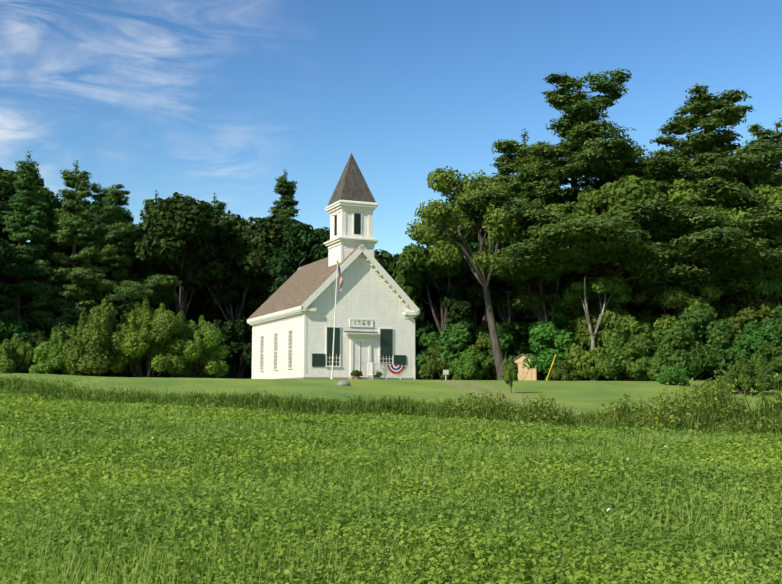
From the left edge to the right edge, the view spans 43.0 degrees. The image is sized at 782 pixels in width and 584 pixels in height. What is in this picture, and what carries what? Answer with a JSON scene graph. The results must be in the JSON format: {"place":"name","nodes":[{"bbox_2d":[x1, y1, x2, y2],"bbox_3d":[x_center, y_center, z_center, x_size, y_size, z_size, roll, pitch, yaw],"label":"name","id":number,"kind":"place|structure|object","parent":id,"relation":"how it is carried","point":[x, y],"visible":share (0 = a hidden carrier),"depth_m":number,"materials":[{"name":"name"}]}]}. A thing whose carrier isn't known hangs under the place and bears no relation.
{"place":"outdoors","nodes":[
{"label":"outdoors","id":0,"kind":"place"},
{"bbox_2d":[0,373,781,583],"bbox_3d":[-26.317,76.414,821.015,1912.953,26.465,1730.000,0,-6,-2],"label":"ground","id":1,"kind":"structure","parent":0,"point":[591,395],"depth_m":53.98,"materials":[{"name":"green plant"}]},
{"bbox_2d":[0,211,11,236],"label":"forest tree","id":2,"kind":"object","parent":1,"relation":"on","point":[2,225],"visible":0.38,"depth_m":101.30,"materials":[{"name":"green plant"}]},
{"bbox_2d":[0,238,13,268],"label":"forest tree","id":3,"kind":"object","parent":1,"relation":"on","point":[5,252],"visible":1,"depth_m":89.34,"materials":[{"name":"green plant"}]},
{"bbox_2d":[0,318,33,344],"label":"understory","id":4,"kind":"object","parent":1,"relation":"on","point":[10,330],"visible":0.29,"depth_m":89.66,"materials":[{"name":"green plant"}]},
{"bbox_2d":[0,334,35,372],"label":"hedge shrub","id":5,"kind":"object","parent":1,"relation":"on","point":[16,354],"visible":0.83,"depth_m":65.10,"materials":[{"name":"green plant"}]},
{"bbox_2d":[0,151,59,335],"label":"forest conifer","id":6,"kind":"object","parent":1,"relation":"on","point":[21,223],"visible":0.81,"depth_m":96.62,"materials":[{"name":"green plant"}]},
{"bbox_2d":[0,167,72,281],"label":"forest tree","id":7,"kind":"object","parent":1,"relation":"on","point":[8,178],"visible":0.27,"depth_m":108.21,"materials":[{"name":"green plant"}]},
{"bbox_2d":[2,231,103,335],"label":"understory back","id":8,"kind":"object","parent":1,"relation":"on","point":[52,246],"visible":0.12,"depth_m":99.54,"materials":[{"name":"green plant"}]},
{"bbox_2d":[13,322,96,375],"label":"understory","id":9,"kind":"object","parent":1,"relation":"on","point":[36,338],"visible":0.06,"depth_m":88.78,"materials":[{"name":"green plant"}]},
{"bbox_2d":[29,326,92,375],"bbox_3d":[-21.519,4.158,66.411,4.088,3.776,5.168,-5,-8,41],"label":"hedge shrub","id":10,"kind":"object","parent":1,"relation":"on","point":[48,358],"visible":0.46,"depth_m":64.77,"materials":[{"name":"green plant"}]},
{"bbox_2d":[20,160,113,335],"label":"forest conifer","id":11,"kind":"object","parent":1,"relation":"on","point":[74,231],"visible":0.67,"depth_m":97.81,"materials":[{"name":"green plant"}]},
{"bbox_2d":[90,223,107,228],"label":"forest tree","id":12,"kind":"object","parent":1,"relation":"on","point":[95,225],"depth_m":112.16,"materials":[{"name":"green plant"}]},
{"bbox_2d":[61,298,142,376],"bbox_3d":[-18.955,3.241,65.198,5.290,5.477,6.772,2,-6,-14],"label":"hedge shrub","id":13,"kind":"object","parent":1,"relation":"on","point":[87,351],"visible":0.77,"depth_m":62.98,"materials":[{"name":"green plant"}]},
{"bbox_2d":[48,226,172,309],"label":"forest tree","id":14,"kind":"object","parent":1,"relation":"on","point":[144,273],"visible":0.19,"depth_m":101.61,"materials":[{"name":"green plant"}]},
{"bbox_2d":[84,201,143,227],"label":"forest tree","id":15,"kind":"object","parent":1,"relation":"on","point":[93,208],"visible":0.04,"depth_m":119.00,"materials":[{"name":"green plant"}]},
{"bbox_2d":[98,301,141,376],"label":"understory","id":16,"kind":"object","parent":1,"relation":"on","point":[127,307],"visible":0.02,"depth_m":93.22,"materials":[{"name":"green plant"}]},
{"bbox_2d":[59,183,181,328],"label":"forest tree","id":17,"kind":"object","parent":1,"relation":"on","point":[158,292],"visible":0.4,"depth_m":98.68,"materials":[{"name":"green plant"}]},
{"bbox_2d":[106,313,148,376],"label":"hedge shrub","id":18,"kind":"object","parent":1,"relation":"on","point":[127,372],"visible":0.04,"depth_m":65.32,"materials":[{"name":"green plant"}]},
{"bbox_2d":[109,298,192,377],"bbox_3d":[-15.865,3.210,65.232,5.486,5.680,7.023,3,-7,-26],"label":"hedge shrub","id":19,"kind":"object","parent":1,"relation":"on","point":[155,331],"visible":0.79,"depth_m":63.37,"materials":[{"name":"green plant"}]},
{"bbox_2d":[140,191,162,226],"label":"tree","id":20,"kind":"object","parent":1,"relation":"on","point":[155,199],"depth_m":115.17,"materials":[{"name":"green plant"}]},
{"bbox_2d":[154,358,202,377],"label":"hedge shrub","id":21,"kind":"object","parent":1,"relation":"on","point":[199,372],"visible":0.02,"depth_m":65.89,"materials":[{"name":"green plant"}]},
{"bbox_2d":[155,288,208,329],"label":"understory back","id":22,"kind":"object","parent":1,"relation":"on","point":[189,316],"visible":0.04,"depth_m":110.37,"materials":[{"name":"green plant"}]},
{"bbox_2d":[119,192,245,317],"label":"forest tree","id":23,"kind":"object","parent":1,"relation":"on","point":[174,227],"visible":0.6,"depth_m":98.69,"materials":[{"name":"green plant"}]},
{"bbox_2d":[146,310,227,377],"bbox_3d":[-13.544,3.699,66.190,6.145,4.970,4.800,-6,-8,44],"label":"hedge shrub","id":24,"kind":"object","parent":1,"relation":"on","point":[203,339],"visible":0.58,"depth_m":64.97,"materials":[{"name":"green plant"}]},
{"bbox_2d":[133,213,241,321],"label":"forest tree","id":25,"kind":"object","parent":1,"relation":"on","point":[194,306],"depth_m":110.68,"materials":[{"name":"green plant"}]},
{"bbox_2d":[191,192,235,322],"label":"forest conifer","id":26,"kind":"object","parent":1,"relation":"on","point":[218,208],"visible":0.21,"depth_m":109.95,"materials":[{"name":"green plant"}]},
{"bbox_2d":[197,305,254,378],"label":"understory back","id":27,"kind":"object","parent":1,"relation":"on","point":[247,313],"depth_m":109.90,"materials":[{"name":"green plant"}]},
{"bbox_2d":[164,214,291,321],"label":"forest tree","id":28,"kind":"object","parent":1,"relation":"on","point":[260,241],"visible":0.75,"depth_m":102.35,"materials":[{"name":"green plant"}]},
{"bbox_2d":[212,317,251,378],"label":"understory","id":29,"kind":"object","parent":1,"relation":"on","point":[237,334],"visible":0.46,"depth_m":94.78,"materials":[{"name":"green plant"}]},
{"bbox_2d":[202,264,271,317],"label":"forest tree","id":30,"kind":"object","parent":1,"relation":"on","point":[241,279],"visible":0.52,"depth_m":105.25,"materials":[{"name":"green plant"}]},
{"bbox_2d":[228,354,251,378],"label":"understory","id":31,"kind":"object","parent":1,"relation":"on","point":[247,373],"visible":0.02,"depth_m":97.90,"materials":[{"name":"green plant"}]},
{"bbox_2d":[247,169,300,310],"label":"forest conifer","id":32,"kind":"object","parent":1,"relation":"on","point":[284,189],"visible":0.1,"depth_m":108.45,"materials":[{"name":"green plant"}]},
{"bbox_2d":[262,222,329,296],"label":"forest tree","id":33,"kind":"object","parent":1,"relation":"on","point":[303,243],"visible":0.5,"depth_m":98.64,"materials":[{"name":"green plant"}]},
{"bbox_2d":[247,153,419,379],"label":"church","id":34,"kind":"structure","parent":1,"relation":"on","point":[290,320],"depth_m":70.29,"materials":[{"name":"white wood"}]},
{"bbox_2d":[330,260,338,378],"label":"flag pole","id":35,"kind":"object","parent":1,"relation":"on","point":[334,323],"visible":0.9,"depth_m":65.54,"materials":[{"name":"white metal"}]},
{"bbox_2d":[338,265,342,291],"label":"flag","id":36,"kind":"object","parent":35,"relation":"attached to","point":[340,279],"visible":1,"depth_m":66.06,"materials":[{"name":"multicoloured fabric"}]},
{"bbox_2d":[18,405,665,556],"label":"field blossoms","id":37,"kind":"object","parent":1,"relation":"on","point":[608,509],"visible":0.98,"depth_m":11.69,"materials":[{"name":"white"}]},
{"bbox_2d":[337,380,350,385],"bbox_3d":[-2.625,5.084,55.207,0.774,0.330,0.557,3,-7,-24],"label":"field stone","id":38,"kind":"object","parent":1,"relation":"on","point":[343,383],"visible":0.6,"depth_m":55.01,"materials":[{"name":"stone"}]},
{"bbox_2d":[0,373,781,435],"bbox_3d":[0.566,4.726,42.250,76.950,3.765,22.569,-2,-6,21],"label":"lawn edge tufts","id":39,"kind":"object","parent":1,"relation":"on","point":[15,376],"visible":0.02,"depth_m":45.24,"materials":[{"name":"green plant"}]},
{"bbox_2d":[0,389,781,583],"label":"field crop leaves","id":40,"kind":"object","parent":1,"relation":"on","point":[602,574],"visible":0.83,"depth_m":9.91,"materials":[{"name":"green plant"}]},
{"bbox_2d":[0,388,781,583],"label":"field grass","id":41,"kind":"structure","parent":1,"relation":"on","point":[266,427],"depth_m":9.77,"materials":[{"name":"green plant"}]},
{"bbox_2d":[0,375,781,436],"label":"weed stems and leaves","id":42,"kind":"object","parent":1,"relation":"on","point":[768,413],"visible":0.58,"depth_m":34.11,"materials":[{"name":"green plant"}]},
{"bbox_2d":[374,249,419,347],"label":"understory back","id":43,"kind":"object","parent":1,"relation":"on","point":[386,261],"visible":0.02,"depth_m":112.47,"materials":[{"name":"green plant"}]},
{"bbox_2d":[392,253,403,261],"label":"forest tree","id":44,"kind":"object","parent":1,"relation":"on","point":[397,255],"visible":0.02,"depth_m":120.55,"materials":[{"name":"green plant"}]},
{"bbox_2d":[415,321,438,355],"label":"understory","id":45,"kind":"object","parent":1,"relation":"on","point":[422,328],"visible":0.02,"depth_m":100.72,"materials":[{"name":"green plant"}]},
{"bbox_2d":[425,354,437,375],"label":"sapling by church","id":46,"kind":"object","parent":1,"relation":"on","point":[431,365],"depth_m":70.81,"materials":[{"name":"green plant"}]},
{"bbox_2d":[418,345,451,379],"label":"shrub","id":47,"kind":"object","parent":1,"relation":"on","point":[437,375],"visible":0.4,"depth_m":96.08,"materials":[{"name":"green plant"}]},
{"bbox_2d":[392,222,481,332],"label":"broadleaf","id":48,"kind":"object","parent":1,"relation":"on","point":[411,278],"visible":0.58,"depth_m":98.34,"materials":[{"name":"green plant"}]},
{"bbox_2d":[415,286,466,333],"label":"forest tree","id":49,"kind":"object","parent":1,"relation":"on","point":[428,316],"visible":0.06,"depth_m":106.51,"materials":[{"name":"green plant"}]},
{"bbox_2d":[413,247,472,318],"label":"forest tree","id":50,"kind":"object","parent":1,"relation":"on","point":[442,283],"visible":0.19,"depth_m":100.86,"materials":[{"name":"green plant"}]},
{"bbox_2d":[443,370,448,379],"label":"sign","id":51,"kind":"object","parent":1,"relation":"on","point":[445,372],"visible":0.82,"depth_m":70.54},
{"bbox_2d":[417,299,477,323],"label":"forest tree","id":52,"kind":"object","parent":1,"relation":"on","point":[430,311],"visible":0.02,"depth_m":108.04,"materials":[{"name":"green plant"}]},
{"bbox_2d":[415,312,489,379],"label":"shrub","id":53,"kind":"object","parent":1,"relation":"on","point":[455,339],"visible":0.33,"depth_m":97.52,"materials":[{"name":"green plant"}]},
{"bbox_2d":[405,166,525,379],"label":"leaning ash","id":54,"kind":"object","parent":1,"relation":"on","point":[447,217],"visible":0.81,"depth_m":90.98,"materials":[{"name":"green plant"}]},
{"bbox_2d":[452,348,490,379],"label":"shrub","id":55,"kind":"object","parent":1,"relation":"on","point":[473,364],"visible":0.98,"depth_m":93.06,"materials":[{"name":"green plant"}]},
{"bbox_2d":[441,274,510,341],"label":"forest tree","id":56,"kind":"object","parent":1,"relation":"on","point":[458,304],"visible":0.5,"depth_m":99.01,"materials":[{"name":"green plant"}]},
{"bbox_2d":[447,334,509,379],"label":"shrub","id":57,"kind":"object","parent":1,"relation":"on","point":[480,345],"visible":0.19,"depth_m":96.12,"materials":[{"name":"green plant"}]},
{"bbox_2d":[476,313,495,324],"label":"understory back","id":58,"kind":"object","parent":1,"relation":"on","point":[479,320],"depth_m":111.89,"materials":[{"name":"green plant"}]},
{"bbox_2d":[450,233,527,324],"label":"broadleaf","id":59,"kind":"object","parent":1,"relation":"on","point":[505,317],"visible":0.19,"depth_m":99.52,"materials":[{"name":"green plant"}]},
{"bbox_2d":[442,129,559,324],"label":"pine","id":60,"kind":"object","parent":1,"relation":"on","point":[508,160],"visible":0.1,"depth_m":102.74,"materials":[{"name":"green plant"}]},
{"bbox_2d":[484,320,535,379],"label":"understory","id":61,"kind":"object","parent":1,"relation":"on","point":[508,339],"visible":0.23,"depth_m":96.72,"materials":[{"name":"green plant"}]},
{"bbox_2d":[501,357,518,392],"bbox_3d":[6.327,4.439,52.639,1.119,2.022,0.943,5,-8,-41],"label":"sapling on lawn","id":62,"kind":"object","parent":1,"relation":"on","point":[510,371],"depth_m":52.43,"materials":[{"name":"green plant"}]},
{"bbox_2d":[487,319,544,380],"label":"shrub","id":63,"kind":"object","parent":1,"relation":"on","point":[520,344],"visible":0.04,"depth_m":97.82,"materials":[{"name":"green plant"}]},
{"bbox_2d":[513,354,543,380],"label":"garden shed","id":64,"kind":"structure","parent":1,"relation":"on","point":[524,373],"depth_m":92.00,"materials":[{"name":"brown wood"}]},
{"bbox_2d":[484,229,591,348],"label":"broadleaf","id":65,"kind":"object","parent":1,"relation":"on","point":[542,315],"visible":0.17,"depth_m":92.27,"materials":[{"name":"green plant"}]},
{"bbox_2d":[546,354,555,380],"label":"guy wire guard","id":66,"kind":"object","parent":1,"relation":"on","point":[551,367],"visible":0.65,"depth_m":88.26,"materials":[{"name":"yellow plastic"}]},
{"bbox_2d":[545,360,582,380],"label":"shrub","id":67,"kind":"object","parent":1,"relation":"on","point":[563,371],"visible":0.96,"depth_m":87.98,"materials":[{"name":"green plant"}]},
{"bbox_2d":[523,306,613,380],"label":"shrub","id":68,"kind":"object","parent":1,"relation":"on","point":[556,331],"visible":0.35,"depth_m":91.29,"materials":[{"name":"green plant"}]},
{"bbox_2d":[455,68,686,380],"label":"tall pine","id":69,"kind":"object","parent":1,"relation":"on","point":[587,152],"visible":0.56,"depth_m":92.46,"materials":[{"name":"green plant"}]},
{"bbox_2d":[563,241,632,380],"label":"tree","id":70,"kind":"object","parent":1,"relation":"on","point":[617,289],"visible":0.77,"depth_m":87.24,"materials":[{"name":"green plant"}]},
{"bbox_2d":[542,186,659,380],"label":"broadleaf","id":71,"kind":"object","parent":1,"relation":"on","point":[589,202],"visible":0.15,"depth_m":91.43,"materials":[{"name":"green plant"}]},
{"bbox_2d":[564,297,643,380],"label":"shrub","id":72,"kind":"object","parent":1,"relation":"on","point":[581,359],"visible":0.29,"depth_m":87.87,"materials":[{"name":"green plant"}]},
{"bbox_2d":[434,373,781,439],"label":"weeds","id":73,"kind":"object","parent":1,"relation":"on","point":[536,404],"visible":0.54,"depth_m":31.43,"materials":[{"name":"green plant"}]},
{"bbox_2d":[566,172,667,315],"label":"broadleaf","id":74,"kind":"object","parent":1,"relation":"on","point":[630,188],"visible":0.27,"depth_m":89.01,"materials":[{"name":"green plant"}]},
{"bbox_2d":[603,341,653,380],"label":"shrub","id":75,"kind":"object","parent":1,"relation":"on","point":[620,379],"depth_m":84.71,"materials":[{"name":"green plant"}]},
{"bbox_2d":[595,314,668,380],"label":"shrub","id":76,"kind":"object","parent":1,"relation":"on","point":[629,346],"visible":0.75,"depth_m":79.33,"materials":[{"name":"green plant"}]},
{"bbox_2d":[634,308,668,330],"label":"shrub","id":77,"kind":"object","parent":1,"relation":"on","point":[644,315],"visible":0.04,"depth_m":91.27,"materials":[{"name":"green plant"}]},
{"bbox_2d":[657,365,691,385],"bbox_3d":[17.794,5.304,62.346,2.131,1.464,1.883,-1,-6,12],"label":"field edge shrub","id":78,"kind":"object","parent":1,"relation":"on","point":[676,374],"visible":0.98,"depth_m":61.90,"materials":[{"name":"green plant"}]},
{"bbox_2d":[630,261,725,330],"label":"broadleaf tree","id":79,"kind":"object","parent":1,"relation":"on","point":[678,299],"visible":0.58,"depth_m":85.68,"materials":[{"name":"green plant"}]},
{"bbox_2d":[631,302,736,380],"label":"shrub","id":80,"kind":"object","parent":1,"relation":"on","point":[684,344],"visible":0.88,"depth_m":76.79,"materials":[{"name":"green plant"}]},
{"bbox_2d":[605,83,781,315],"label":"tall pine","id":81,"kind":"object","parent":1,"relation":"on","point":[719,168],"visible":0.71,"depth_m":87.17,"materials":[{"name":"green plant"}]},
{"bbox_2d":[659,303,731,380],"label":"shrub","id":82,"kind":"object","parent":1,"relation":"on","point":[703,326],"visible":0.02,"depth_m":83.12,"materials":[{"name":"green plant"}]},
{"bbox_2d":[671,297,738,379],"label":"shrub","id":83,"kind":"object","parent":1,"relation":"on","point":[724,307],"depth_m":88.71,"materials":[{"name":"green plant"}]},
{"bbox_2d":[693,379,726,399],"bbox_3d":[16.752,5.174,52.036,1.790,1.230,1.582,-4,-7,30],"label":"field edge shrub","id":84,"kind":"object","parent":1,"relation":"on","point":[710,384],"visible":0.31,"depth_m":51.59,"materials":[{"name":"green plant"}]},
{"bbox_2d":[644,177,778,303],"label":"broadleaf","id":85,"kind":"object","parent":1,"relation":"on","point":[738,215],"visible":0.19,"depth_m":88.82,"materials":[{"name":"green plant"}]},
{"bbox_2d":[689,169,781,305],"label":"broadleaf","id":86,"kind":"object","parent":1,"relation":"on","point":[750,183],"visible":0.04,"depth_m":91.67,"materials":[{"name":"green plant"}]},
{"bbox_2d":[710,294,771,322],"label":"shrub","id":87,"kind":"object","parent":1,"relation":"on","point":[741,301],"visible":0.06,"depth_m":88.82,"materials":[{"name":"green plant"}]},
{"bbox_2d":[718,358,769,394],"bbox_3d":[19.956,4.878,56.414,3.030,2.250,2.485,-4,-7,31],"label":"field edge shrub","id":88,"kind":"object","parent":1,"relation":"on","point":[745,372],"visible":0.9,"depth_m":55.81,"materials":[{"name":"green plant"}]},
{"bbox_2d":[714,320,781,377],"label":"shrub","id":89,"kind":"object","parent":1,"relation":"on","point":[750,340],"visible":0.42,"depth_m":76.66,"materials":[{"name":"green plant"}]},
{"bbox_2d":[720,118,781,281],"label":"pine","id":90,"kind":"object","parent":1,"relation":"on","point":[762,135],"visible":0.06,"depth_m":101.70,"materials":[{"name":"green plant"}]},
{"bbox_2d":[724,251,781,317],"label":"broadleaf","id":91,"kind":"object","parent":1,"relation":"on","point":[768,286],"visible":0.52,"depth_m":86.75,"materials":[{"name":"green plant"}]},
{"bbox_2d":[725,298,781,340],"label":"shrub","id":92,"kind":"object","parent":1,"relation":"on","point":[760,311],"visible":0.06,"depth_m":84.06,"materials":[{"name":"green plant"}]},
{"bbox_2d":[749,179,781,244],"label":"broadleaf","id":93,"kind":"object","parent":1,"relation":"on","point":[777,187],"visible":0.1,"depth_m":88.89,"materials":[{"name":"green plant"}]},
{"bbox_2d":[750,342,781,389],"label":"field edge shrub","id":94,"kind":"object","parent":1,"relation":"on","point":[770,366],"visible":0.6,"depth_m":60.22,"materials":[{"name":"green plant"}]},
{"bbox_2d":[760,303,781,347],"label":"shrub","id":95,"kind":"object","parent":1,"relation":"on","point":[774,324],"visible":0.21,"depth_m":78.38,"materials":[{"name":"green plant"}]},
{"bbox_2d":[0,0,781,255],"label":"sky","id":96,"kind":"structure","parent":0,"point":[198,99],"materials":[{"name":"blue"}]},
{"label":"door planter","id":97,"kind":"object","parent":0,"visible":0},
{"bbox_2d":[350,370,362,375],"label":"potted plant","id":98,"kind":"object","parent":97,"relation":"in","point":[355,373],"visible":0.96,"depth_m":67.76,"materials":[{"name":"green plant"}]},
{"bbox_2d":[373,370,381,376],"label":"potted plant","id":99,"kind":"object","parent":97,"relation":"in","point":[378,374],"visible":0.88,"depth_m":68.26,"materials":[{"name":"green plant"}]}
]}

